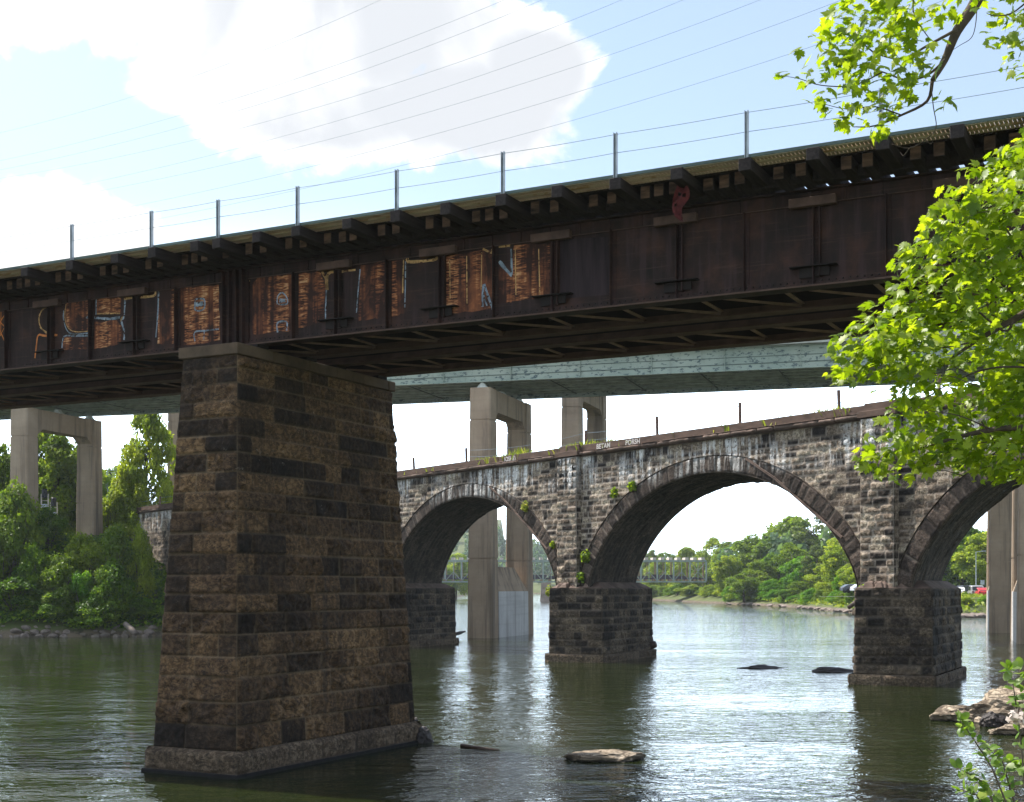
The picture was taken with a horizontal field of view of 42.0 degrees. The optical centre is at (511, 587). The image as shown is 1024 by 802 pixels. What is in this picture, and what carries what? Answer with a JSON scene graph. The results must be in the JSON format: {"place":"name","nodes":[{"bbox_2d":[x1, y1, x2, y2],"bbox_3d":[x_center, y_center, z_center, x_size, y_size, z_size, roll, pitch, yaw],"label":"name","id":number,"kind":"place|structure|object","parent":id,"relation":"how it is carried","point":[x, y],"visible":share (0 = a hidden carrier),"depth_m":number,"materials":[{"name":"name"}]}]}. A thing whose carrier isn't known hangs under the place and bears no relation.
{"place":"outdoors","nodes":[
{"label":"outdoors","id":0,"kind":"place"},
{"bbox_2d":[5,0,379,131],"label":"overhead wire","id":1,"kind":"object","parent":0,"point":[212,69],"visible":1,"depth_m":111.55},
{"bbox_2d":[1,0,502,160],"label":"overhead wire","id":2,"kind":"object","parent":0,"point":[266,88],"visible":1,"depth_m":101.69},
{"bbox_2d":[7,0,540,168],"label":"overhead wire","id":3,"kind":"object","parent":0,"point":[302,90],"visible":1,"depth_m":99.70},
{"bbox_2d":[5,0,620,177],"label":"overhead wire","id":4,"kind":"object","parent":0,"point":[343,99],"visible":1,"depth_m":97.52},
{"bbox_2d":[0,520,985,636],"bbox_3d":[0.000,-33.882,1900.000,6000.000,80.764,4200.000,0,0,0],"label":"ground","id":5,"kind":"structure","parent":0,"point":[60,627],"depth_m":114.50,"materials":[{"name":"plant"}]},
{"bbox_2d":[0,442,9,525],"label":"tree","id":6,"kind":"object","parent":5,"relation":"on","point":[4,470],"visible":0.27,"depth_m":130.62,"materials":[{"name":"green plant"}]},
{"bbox_2d":[0,522,26,584],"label":"bush","id":7,"kind":"object","parent":5,"relation":"on","point":[14,550],"visible":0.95,"depth_m":111.09,"materials":[{"name":"green plant"}]},
{"bbox_2d":[0,575,45,610],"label":"bush","id":8,"kind":"object","parent":5,"relation":"on","point":[20,595],"visible":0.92,"depth_m":109.13,"materials":[{"name":"green plant"}]},
{"bbox_2d":[0,476,46,575],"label":"bush","id":9,"kind":"object","parent":5,"relation":"on","point":[13,506],"visible":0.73,"depth_m":113.08,"materials":[{"name":"green plant"}]},
{"bbox_2d":[11,540,49,600],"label":"bush","id":10,"kind":"object","parent":5,"relation":"on","point":[34,561],"visible":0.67,"depth_m":110.45,"materials":[{"name":"green plant"}]},
{"bbox_2d":[6,432,60,507],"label":"tree","id":11,"kind":"object","parent":5,"relation":"on","point":[42,437],"visible":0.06,"depth_m":133.64,"materials":[{"name":"green plant"}]},
{"bbox_2d":[41,489,48,508],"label":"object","id":12,"kind":"object","parent":5,"relation":"on","point":[44,493],"visible":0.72,"depth_m":123.81,"materials":[{"name":"paint"}]},
{"bbox_2d":[32,504,71,546],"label":"bush","id":13,"kind":"object","parent":5,"relation":"on","point":[52,528],"visible":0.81,"depth_m":116.33,"materials":[{"name":"green plant"}]},
{"bbox_2d":[27,592,76,620],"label":"bush","id":14,"kind":"object","parent":5,"relation":"on","point":[53,608],"visible":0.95,"depth_m":108.63,"materials":[{"name":"green plant"}]},
{"bbox_2d":[10,407,102,538],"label":"concrete bent","id":15,"kind":"object","parent":5,"relation":"on","point":[28,425],"visible":0.49,"depth_m":123.21,"materials":[{"name":"paint"}]},
{"bbox_2d":[37,434,76,529],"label":"tree","id":16,"kind":"object","parent":5,"relation":"on","point":[59,451],"visible":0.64,"depth_m":131.04,"materials":[{"name":"green plant"}]},
{"bbox_2d":[35,551,82,605],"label":"bush","id":17,"kind":"object","parent":5,"relation":"on","point":[54,579],"visible":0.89,"depth_m":109.75,"materials":[{"name":"green plant"}]},
{"bbox_2d":[3,453,118,537],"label":"bank wood","id":18,"kind":"object","parent":5,"relation":"on","point":[108,480],"depth_m":159.94,"materials":[{"name":"green plant"}]},
{"bbox_2d":[50,531,106,581],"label":"bush","id":19,"kind":"object","parent":5,"relation":"on","point":[88,548],"visible":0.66,"depth_m":112.35,"materials":[{"name":"green plant"}]},
{"bbox_2d":[68,570,95,615],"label":"bush","id":20,"kind":"object","parent":5,"relation":"on","point":[86,583],"visible":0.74,"depth_m":109.55,"materials":[{"name":"green plant"}]},
{"bbox_2d":[58,458,107,537],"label":"tree","id":21,"kind":"object","parent":5,"relation":"on","point":[104,493],"visible":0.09,"depth_m":132.80,"materials":[{"name":"green plant"}]},
{"bbox_2d":[0,533,166,629],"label":"slope ivy","id":22,"kind":"object","parent":5,"relation":"on","point":[159,575],"visible":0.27,"depth_m":110.79,"materials":[{"name":"green plant"}]},
{"bbox_2d":[68,595,124,628],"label":"bush","id":23,"kind":"object","parent":5,"relation":"on","point":[87,608],"visible":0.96,"depth_m":108.44,"materials":[{"name":"green plant"}]},
{"bbox_2d":[91,521,139,590],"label":"bush","id":24,"kind":"object","parent":5,"relation":"on","point":[113,545],"visible":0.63,"depth_m":111.99,"materials":[{"name":"green plant"}]},
{"bbox_2d":[90,556,141,619],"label":"bush","id":25,"kind":"object","parent":5,"relation":"on","point":[113,580],"visible":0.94,"depth_m":109.69,"materials":[{"name":"green plant"}]},
{"bbox_2d":[102,486,130,534],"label":"bush","id":26,"kind":"object","parent":5,"relation":"on","point":[108,504],"visible":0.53,"depth_m":128.24,"materials":[{"name":"green plant"}]},
{"bbox_2d":[103,464,140,537],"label":"tree","id":27,"kind":"object","parent":5,"relation":"on","point":[124,491],"visible":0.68,"depth_m":128.27,"materials":[{"name":"green plant"}]},
{"bbox_2d":[123,622,137,635],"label":"driftwood","id":28,"kind":"object","parent":5,"relation":"on","point":[130,628],"visible":1,"depth_m":107.40,"materials":[{"name":"wood"}]},
{"bbox_2d":[123,483,154,538],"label":"bush","id":29,"kind":"object","parent":5,"relation":"on","point":[142,493],"visible":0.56,"depth_m":127.67,"materials":[{"name":"green plant"}]},
{"bbox_2d":[126,521,156,598],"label":"bush","id":30,"kind":"object","parent":5,"relation":"on","point":[142,562],"visible":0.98,"depth_m":112.52,"materials":[{"name":"green plant"}]},
{"bbox_2d":[116,414,175,518],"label":"tree","id":31,"kind":"object","parent":5,"relation":"on","point":[152,426],"visible":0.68,"depth_m":129.90,"materials":[{"name":"green plant"}]},
{"bbox_2d":[152,477,172,504],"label":"bush","id":32,"kind":"object","parent":5,"relation":"on","point":[163,493],"visible":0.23,"depth_m":127.75,"materials":[{"name":"green plant"}]},
{"bbox_2d":[167,413,178,485],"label":"concrete bent","id":33,"kind":"object","parent":5,"relation":"on","point":[173,419],"visible":0.05,"depth_m":139.99,"materials":[{"name":"paint"}]},
{"bbox_2d":[4,0,681,199],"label":"overhead wire","id":34,"kind":"object","parent":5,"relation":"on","point":[375,109],"visible":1,"depth_m":94.81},
{"bbox_2d":[4,0,758,207],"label":"overhead wire","id":35,"kind":"object","parent":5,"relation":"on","point":[409,117],"visible":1,"depth_m":91.41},
{"bbox_2d":[3,0,840,229],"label":"overhead wire","id":36,"kind":"object","parent":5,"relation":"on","point":[469,124],"visible":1,"depth_m":86.74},
{"bbox_2d":[442,566,458,590],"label":"tree","id":37,"kind":"object","parent":5,"relation":"on","point":[449,572],"visible":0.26,"depth_m":449.38,"materials":[{"name":"green plant"}]},
{"bbox_2d":[447,552,467,598],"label":"tree","id":38,"kind":"object","parent":5,"relation":"on","point":[462,588],"visible":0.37,"depth_m":467.49,"materials":[{"name":"green plant"}]},
{"bbox_2d":[4,0,943,245],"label":"overhead wire","id":39,"kind":"object","parent":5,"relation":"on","point":[495,141],"visible":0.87,"depth_m":85.33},
{"bbox_2d":[109,390,1023,686],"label":"stone viaduct","id":40,"kind":"object","parent":5,"relation":"on","point":[901,542],"visible":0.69,"depth_m":66.67,"materials":[{"name":"stone"}]},
{"bbox_2d":[141,374,940,505],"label":"viaduct fence","id":41,"kind":"object","parent":40,"relation":"on","point":[839,402],"visible":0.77,"depth_m":66.54,"materials":[{"name":"metal"}]},
{"bbox_2d":[580,549,590,562],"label":"wall plant","id":42,"kind":"object","parent":40,"relation":"attached to","point":[586,555],"depth_m":71.21,"materials":[{"name":"green plant"}]},
{"bbox_2d":[949,457,966,476],"bbox_3d":[17.417,-4.774,52.117,0.428,0.898,0.928,0,0,-35],"label":"wall plant","id":43,"kind":"object","parent":40,"relation":"attached to","point":[955,467],"depth_m":52.11,"materials":[{"name":"green plant"}]},
{"bbox_2d":[442,557,706,601],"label":"truss bridge","id":44,"kind":"structure","parent":5,"relation":"on","point":[655,576],"depth_m":379.85,"materials":[{"name":"green paint"}]},
{"bbox_2d":[642,549,658,585],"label":"tree","id":45,"kind":"object","parent":5,"relation":"on","point":[651,553],"visible":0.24,"depth_m":468.44,"materials":[{"name":"green plant"}]},
{"bbox_2d":[641,562,665,586],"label":"bush","id":46,"kind":"object","parent":5,"relation":"on","point":[650,569],"visible":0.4,"depth_m":436.78,"materials":[{"name":"green plant"}]},
{"bbox_2d":[653,552,675,584],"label":"tree","id":47,"kind":"object","parent":5,"relation":"on","point":[661,566],"visible":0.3,"depth_m":459.59,"materials":[{"name":"green plant"}]},
{"bbox_2d":[667,583,684,595],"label":"bush","id":48,"kind":"object","parent":5,"relation":"on","point":[671,589],"visible":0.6,"depth_m":403.35,"materials":[{"name":"green plant"}]},
{"bbox_2d":[666,562,688,586],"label":"bush","id":49,"kind":"object","parent":5,"relation":"on","point":[677,567],"visible":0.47,"depth_m":438.44,"materials":[{"name":"green plant"}]},
{"bbox_2d":[666,546,698,587],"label":"tree","id":50,"kind":"object","parent":5,"relation":"on","point":[685,551],"visible":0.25,"depth_m":453.36,"materials":[{"name":"green plant"}]},
{"bbox_2d":[691,553,711,587],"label":"tree","id":51,"kind":"object","parent":5,"relation":"on","point":[708,560],"visible":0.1,"depth_m":449.06,"materials":[{"name":"green plant"}]},
{"bbox_2d":[691,561,718,587],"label":"bush","id":52,"kind":"object","parent":5,"relation":"on","point":[709,581],"visible":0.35,"depth_m":435.18,"materials":[{"name":"green plant"}]},
{"bbox_2d":[697,584,713,596],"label":"bush","id":53,"kind":"object","parent":5,"relation":"on","point":[704,590],"visible":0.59,"depth_m":359.27,"materials":[{"name":"green plant"}]},
{"bbox_2d":[695,536,729,558],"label":"tree","id":54,"kind":"object","parent":5,"relation":"on","point":[711,543],"visible":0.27,"depth_m":438.15,"materials":[{"name":"green plant"}]},
{"bbox_2d":[447,525,985,589],"bbox_3d":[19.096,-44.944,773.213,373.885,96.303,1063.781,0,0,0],"label":"distant wood","id":55,"kind":"object","parent":5,"relation":"on","point":[775,541],"visible":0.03,"depth_m":407.56,"materials":[{"name":"green plant"}]},
{"bbox_2d":[704,540,745,576],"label":"tree","id":56,"kind":"object","parent":5,"relation":"on","point":[726,544],"visible":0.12,"depth_m":418.43,"materials":[{"name":"green plant"}]},
{"bbox_2d":[710,555,743,594],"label":"tree","id":57,"kind":"object","parent":5,"relation":"on","point":[724,566],"visible":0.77,"depth_m":328.94,"materials":[{"name":"green plant"}]},
{"bbox_2d":[721,586,734,602],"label":"bush","id":58,"kind":"object","parent":5,"relation":"on","point":[725,590],"visible":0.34,"depth_m":322.60,"materials":[{"name":"green plant"}]},
{"bbox_2d":[723,574,764,602],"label":"tree","id":59,"kind":"object","parent":5,"relation":"on","point":[747,584],"visible":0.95,"depth_m":307.65,"materials":[{"name":"green plant"}]},
{"bbox_2d":[725,533,785,587],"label":"tree","id":60,"kind":"object","parent":5,"relation":"on","point":[747,548],"visible":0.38,"depth_m":342.72,"materials":[{"name":"green plant"}]},
{"bbox_2d":[739,561,781,588],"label":"tree","id":61,"kind":"object","parent":5,"relation":"on","point":[762,574],"visible":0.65,"depth_m":314.02,"materials":[{"name":"green plant"}]},
{"bbox_2d":[755,578,784,596],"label":"bush","id":62,"kind":"object","parent":5,"relation":"on","point":[766,586],"visible":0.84,"depth_m":304.23,"materials":[{"name":"green plant"}]},
{"bbox_2d":[755,552,795,588],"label":"tree","id":63,"kind":"object","parent":5,"relation":"on","point":[769,556],"visible":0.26,"depth_m":318.12,"materials":[{"name":"green plant"}]},
{"bbox_2d":[775,589,792,602],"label":"bush","id":64,"kind":"object","parent":5,"relation":"on","point":[784,593],"visible":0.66,"depth_m":284.55,"materials":[{"name":"green plant"}]},
{"bbox_2d":[753,515,823,567],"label":"tree","id":65,"kind":"object","parent":5,"relation":"on","point":[788,522],"visible":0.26,"depth_m":345.50,"materials":[{"name":"green plant"}]},
{"bbox_2d":[771,542,813,581],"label":"tree","id":66,"kind":"object","parent":5,"relation":"on","point":[781,558],"visible":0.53,"depth_m":308.17,"materials":[{"name":"green plant"}]},
{"bbox_2d":[777,555,820,587],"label":"tree","id":67,"kind":"object","parent":5,"relation":"on","point":[795,566],"visible":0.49,"depth_m":299.44,"materials":[{"name":"green plant"}]},
{"bbox_2d":[786,580,814,595],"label":"bush","id":68,"kind":"object","parent":5,"relation":"on","point":[797,588],"visible":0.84,"depth_m":283.42,"materials":[{"name":"green plant"}]},
{"bbox_2d":[798,588,816,604],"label":"bush","id":69,"kind":"object","parent":5,"relation":"on","point":[807,594],"visible":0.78,"depth_m":260.16,"materials":[{"name":"green plant"}]},
{"bbox_2d":[789,516,833,556],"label":"tree","id":70,"kind":"object","parent":5,"relation":"on","point":[800,536],"visible":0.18,"depth_m":336.14,"materials":[{"name":"green plant"}]},
{"bbox_2d":[799,545,825,583],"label":"tree","id":71,"kind":"object","parent":5,"relation":"on","point":[815,551],"visible":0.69,"depth_m":294.55,"materials":[{"name":"green plant"}]},
{"bbox_2d":[811,589,823,602],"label":"bush","id":72,"kind":"object","parent":5,"relation":"on","point":[817,593],"visible":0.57,"depth_m":253.50,"materials":[{"name":"green plant"}]},
{"bbox_2d":[802,565,833,589],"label":"tree","id":73,"kind":"object","parent":5,"relation":"on","point":[816,578],"visible":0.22,"depth_m":284.89,"materials":[{"name":"green plant"}]},
{"bbox_2d":[814,582,835,592],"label":"bush","id":74,"kind":"object","parent":5,"relation":"on","point":[826,587],"visible":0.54,"depth_m":260.80,"materials":[{"name":"green plant"}]},
{"bbox_2d":[817,535,839,563],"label":"tree","id":75,"kind":"object","parent":5,"relation":"on","point":[834,541],"visible":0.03,"depth_m":296.57,"materials":[{"name":"green plant"}]},
{"bbox_2d":[818,545,849,583],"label":"tree","id":76,"kind":"object","parent":5,"relation":"on","point":[834,560],"visible":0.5,"depth_m":273.25,"materials":[{"name":"green plant"}]},
{"bbox_2d":[831,570,846,591],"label":"tree","id":77,"kind":"object","parent":5,"relation":"on","point":[836,582],"visible":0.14,"depth_m":254.61,"materials":[{"name":"green plant"}]},
{"bbox_2d":[835,561,855,586],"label":"tree","id":78,"kind":"object","parent":5,"relation":"on","point":[846,574],"visible":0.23,"depth_m":249.73,"materials":[{"name":"green plant"}]},
{"bbox_2d":[840,584,853,592],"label":"parked car","id":79,"kind":"object","parent":5,"relation":"on","point":[845,588],"visible":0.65,"depth_m":214.99,"materials":[{"name":"paint"}]},
{"bbox_2d":[843,591,854,604],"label":"bush","id":80,"kind":"object","parent":5,"relation":"on","point":[848,600],"visible":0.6,"depth_m":224.11,"materials":[{"name":"green plant"}]},
{"bbox_2d":[766,591,985,612],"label":"bank weeds","id":81,"kind":"object","parent":5,"relation":"on","point":[963,606],"visible":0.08,"depth_m":218.47,"materials":[{"name":"green plant"}]},
{"bbox_2d":[773,0,1023,488],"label":"maple tree","id":82,"kind":"object","parent":5,"relation":"on","point":[1006,383],"visible":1,"depth_m":10.24,"materials":[{"name":"green plant"}]},
{"bbox_2d":[942,526,983,585],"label":"tree","id":83,"kind":"object","parent":5,"relation":"on","point":[951,578],"visible":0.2,"depth_m":259.59,"materials":[{"name":"green plant"}]},
{"bbox_2d":[949,532,986,587],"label":"tree","id":84,"kind":"object","parent":5,"relation":"on","point":[970,553],"visible":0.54,"depth_m":253.20,"materials":[{"name":"green plant"}]},
{"bbox_2d":[967,585,983,593],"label":"parked car","id":85,"kind":"object","parent":5,"relation":"on","point":[971,589],"visible":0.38,"depth_m":200.14,"materials":[{"name":"paint"}]},
{"bbox_2d":[972,531,986,579],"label":"tree","id":86,"kind":"object","parent":5,"relation":"on","point":[984,535],"visible":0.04,"depth_m":254.10,"materials":[{"name":"green plant"}]},
{"bbox_2d":[949,657,1023,801],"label":"shrub","id":87,"kind":"object","parent":5,"relation":"on","point":[1001,793],"visible":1,"depth_m":6.92,"materials":[{"name":"green plant"}]},
{"bbox_2d":[964,696,1022,723],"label":"shore rock","id":88,"kind":"object","parent":5,"relation":"on","point":[981,708],"visible":0.37,"depth_m":39.47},
{"bbox_2d":[982,686,1023,699],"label":"shore rock","id":89,"kind":"object","parent":5,"relation":"on","point":[1000,692],"visible":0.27,"depth_m":44.31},
{"bbox_2d":[987,722,1023,734],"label":"shore rock","id":90,"kind":"object","parent":5,"relation":"on","point":[1007,729],"visible":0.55,"depth_m":36.19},
{"bbox_2d":[0,594,1023,801],"bbox_3d":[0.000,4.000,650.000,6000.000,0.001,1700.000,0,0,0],"label":"river","id":91,"kind":"structure","parent":0,"point":[693,711],"depth_m":38.98,"materials":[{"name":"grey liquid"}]},
{"bbox_2d":[141,342,421,779],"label":"stone pier","id":92,"kind":"structure","parent":91,"relation":"in","point":[285,642],"depth_m":29.55,"materials":[{"name":"stone"}]},
{"bbox_2d":[0,112,1023,409],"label":"railway bridge","id":93,"kind":"structure","parent":92,"relation":"on","point":[764,248],"depth_m":26.89,"materials":[{"name":"metal"}]},
{"bbox_2d":[0,66,1023,259],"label":"railing","id":94,"kind":"object","parent":93,"relation":"attached to","point":[502,171],"visible":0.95,"depth_m":25.34,"materials":[{"name":"metal"}]},
{"bbox_2d":[672,185,689,221],"bbox_3d":[2.975,-6.849,23.606,0.340,0.754,0.185,0,0,27],"label":"red netting","id":95,"kind":"object","parent":93,"relation":"attached to","point":[680,201],"visible":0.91,"depth_m":23.60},
{"bbox_2d":[417,726,433,743],"bbox_3d":[-2.303,3.942,34.490,0.602,0.742,0.596,0,0,-23],"label":"river rock","id":96,"kind":"object","parent":91,"relation":"in","point":[424,735],"visible":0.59,"depth_m":34.28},
{"bbox_2d":[460,744,499,749],"bbox_3d":[-0.819,3.991,33.056,1.144,0.169,0.199,0,0,32],"label":"driftwood","id":97,"kind":"object","parent":91,"relation":"in","point":[472,747],"visible":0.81,"depth_m":33.03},
{"bbox_2d":[467,383,533,637],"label":"concrete bent","id":98,"kind":"object","parent":91,"relation":"in","point":[500,602],"visible":0.7,"depth_m":106.44,"materials":[{"name":"paint"}]},
{"bbox_2d":[0,323,1023,419],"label":"highway bridge","id":99,"kind":"structure","parent":98,"relation":"on","point":[800,365],"depth_m":106.22,"materials":[{"name":"green paint"}]},
{"bbox_2d":[561,396,606,446],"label":"concrete bent","id":100,"kind":"object","parent":91,"relation":"in","point":[595,408],"visible":0.19,"depth_m":129.43,"materials":[{"name":"paint"}]},
{"bbox_2d":[563,749,645,762],"bbox_3d":[2.183,3.975,30.974,1.986,0.457,1.125,0,0,-3],"label":"river rock","id":101,"kind":"object","parent":91,"relation":"in","point":[610,756],"visible":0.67,"depth_m":30.62,"materials":[{"name":"stone"}]},
{"bbox_2d":[740,664,782,668],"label":"river rock","id":102,"kind":"object","parent":91,"relation":"in","point":[763,666],"visible":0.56,"depth_m":65.88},
{"bbox_2d":[811,667,852,672],"bbox_3d":[15.545,4.099,63.366,3.008,0.694,1.479,0,0,-6],"label":"river rock","id":103,"kind":"object","parent":91,"relation":"in","point":[832,669],"visible":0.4,"depth_m":63.03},
{"bbox_2d":[929,705,973,721],"bbox_3d":[13.623,3.922,40.281,1.595,0.811,1.612,0,0,35],"label":"shore rock","id":104,"kind":"object","parent":91,"relation":"in","point":[944,713],"visible":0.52,"depth_m":39.87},
{"bbox_2d":[978,711,1009,727],"bbox_3d":[13.921,3.880,38.455,0.861,0.669,0.722,0,0,-11],"label":"shore rock","id":105,"kind":"object","parent":91,"relation":"in","point":[992,719],"visible":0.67,"depth_m":38.24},
{"bbox_2d":[986,492,1011,632],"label":"concrete bent","id":106,"kind":"object","parent":91,"relation":"in","point":[999,558],"visible":0.36,"depth_m":118.01,"materials":[{"name":"paint"}]},
{"bbox_2d":[1011,484,1023,643],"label":"concrete bent","id":107,"kind":"object","parent":91,"relation":"in","point":[1017,598],"visible":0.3,"depth_m":95.08,"materials":[{"name":"paint"}]},
{"bbox_2d":[0,0,1023,557],"label":"sky","id":108,"kind":"structure","parent":0,"point":[59,59],"materials":[{"name":"white"}]},
{"bbox_2d":[404,405,854,474],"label":"plants","id":109,"kind":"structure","parent":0,"point":[518,452],"depth_m":71.91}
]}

